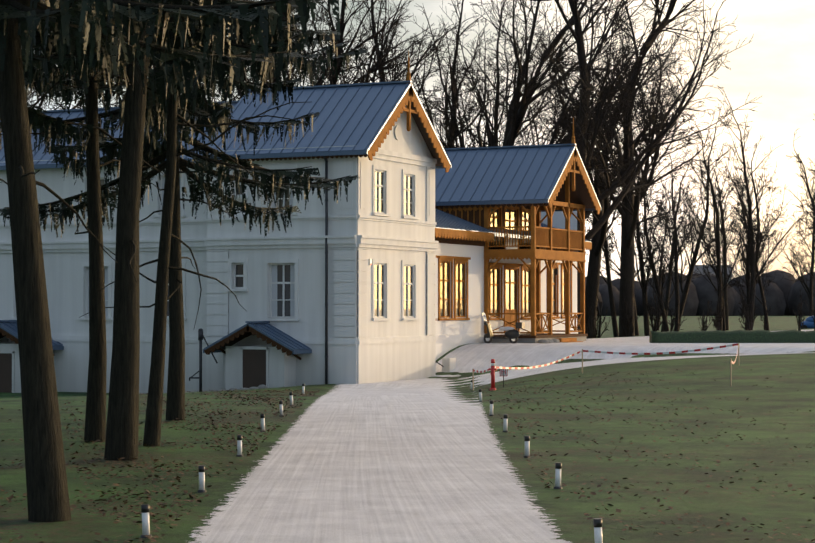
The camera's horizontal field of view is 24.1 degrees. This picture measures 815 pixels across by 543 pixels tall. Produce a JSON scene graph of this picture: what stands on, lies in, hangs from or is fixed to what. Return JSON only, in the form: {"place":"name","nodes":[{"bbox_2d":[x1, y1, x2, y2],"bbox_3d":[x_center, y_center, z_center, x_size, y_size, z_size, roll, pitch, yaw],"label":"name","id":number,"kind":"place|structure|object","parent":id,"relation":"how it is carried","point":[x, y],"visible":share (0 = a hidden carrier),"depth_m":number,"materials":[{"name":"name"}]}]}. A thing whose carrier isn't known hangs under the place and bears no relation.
{"place":"outdoors","nodes":[
{"label":"outdoors","id":0,"kind":"place"},
{"bbox_2d":[0,315,814,542],"bbox_3d":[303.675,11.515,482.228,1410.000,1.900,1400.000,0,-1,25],"label":"terrain","id":1,"kind":"structure","parent":0,"point":[792,374],"depth_m":32.25,"materials":[{"name":"green plant"}]},
{"bbox_2d":[0,0,366,521],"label":"conifers","id":2,"kind":"object","parent":1,"relation":"on","point":[47,488],"depth_m":30.57,"materials":[{"name":"brown plant"}]},
{"bbox_2d":[189,328,217,391],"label":"hand water pump","id":3,"kind":"object","parent":1,"relation":"on","point":[201,337],"visible":0.83,"depth_m":74.63,"materials":[{"name":"grey paint"}]},
{"bbox_2d":[0,50,600,393],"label":"manor house","id":4,"kind":"structure","parent":1,"relation":"on","point":[419,253],"depth_m":77.33,"materials":[{"name":"white paint"}]},
{"bbox_2d":[141,380,602,542],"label":"bollard lights","id":5,"kind":"object","parent":1,"relation":"on","point":[597,522],"visible":0.75,"depth_m":25.61,"materials":[{"name":"grey paint"}]},
{"bbox_2d":[206,339,559,391],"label":"edge stones","id":6,"kind":"object","parent":1,"relation":"on","point":[262,386],"visible":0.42,"depth_m":73.57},
{"bbox_2d":[20,0,761,337],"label":"bare trees","id":7,"kind":"object","parent":1,"relation":"on","point":[588,124],"visible":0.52,"depth_m":111.84,"materials":[{"name":"brown plant"}]},
{"bbox_2d":[0,369,814,542],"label":"fallen leaves","id":8,"kind":"object","parent":1,"relation":"on","point":[198,500],"visible":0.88,"depth_m":31.81,"materials":[{"name":"brown plant"}]},
{"bbox_2d":[489,359,496,390],"bbox_3d":[2.755,3.381,61.694,0.260,1.119,0.217,0,-1,25],"label":"fire hydrant","id":9,"kind":"object","parent":1,"relation":"on","point":[492,369],"visible":0.9,"depth_m":61.65,"materials":[{"name":"red metal"}]},
{"bbox_2d":[188,329,814,542],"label":"driveway","id":10,"kind":"structure","parent":1,"relation":"on","point":[412,461],"depth_m":28.79,"materials":[{"name":"grey concrete"}]},
{"bbox_2d":[482,313,524,342],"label":"utility cart","id":11,"kind":"object","parent":10,"relation":"on","point":[512,334],"visible":1,"depth_m":85.37,"materials":[{"name":"black plastic"}]},
{"bbox_2d":[500,369,506,386],"bbox_3d":[3.194,3.564,63.485,0.260,0.760,0.030,0,-1,0],"label":"hydrant sign","id":12,"kind":"object","parent":1,"relation":"on","point":[503,372],"visible":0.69,"depth_m":63.48,"materials":[{"name":"white metal"}]},
{"bbox_2d":[472,342,738,389],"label":"barrier tape and stakes","id":13,"kind":"object","parent":1,"relation":"on","point":[582,351],"visible":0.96,"depth_m":66.31,"materials":[{"name":"beige wood"}]},
{"bbox_2d":[585,86,814,336],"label":"bare trees","id":14,"kind":"object","parent":1,"relation":"on","point":[753,238],"visible":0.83,"depth_m":134.47,"materials":[{"name":"brown plant"}]},
{"bbox_2d":[585,269,814,315],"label":"distant tree line","id":15,"kind":"object","parent":1,"relation":"on","point":[782,298],"visible":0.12,"depth_m":497.79,"materials":[{"name":"grey plant"}]},
{"bbox_2d":[585,278,814,338],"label":"undergrowth shrubs","id":16,"kind":"object","parent":1,"relation":"on","point":[704,327],"visible":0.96,"depth_m":116.59,"materials":[{"name":"brown plant"}]},
{"bbox_2d":[693,265,732,280],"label":"distant farmhouse","id":17,"kind":"object","parent":1,"relation":"on","point":[700,269],"visible":0.12,"depth_m":640.69,"materials":[{"name":"grey"}]},
{"bbox_2d":[649,330,814,342],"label":"box hedge row","id":18,"kind":"object","parent":1,"relation":"on","point":[753,336],"visible":0.81,"depth_m":86.41,"materials":[{"name":"green plant"}]},
{"bbox_2d":[801,316,814,328],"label":"car","id":19,"kind":"object","parent":1,"relation":"on","point":[808,322],"visible":0.5,"depth_m":184.03,"materials":[{"name":"blue metal"}]},
{"bbox_2d":[27,0,814,280],"label":"sky","id":20,"kind":"structure","parent":0,"point":[778,65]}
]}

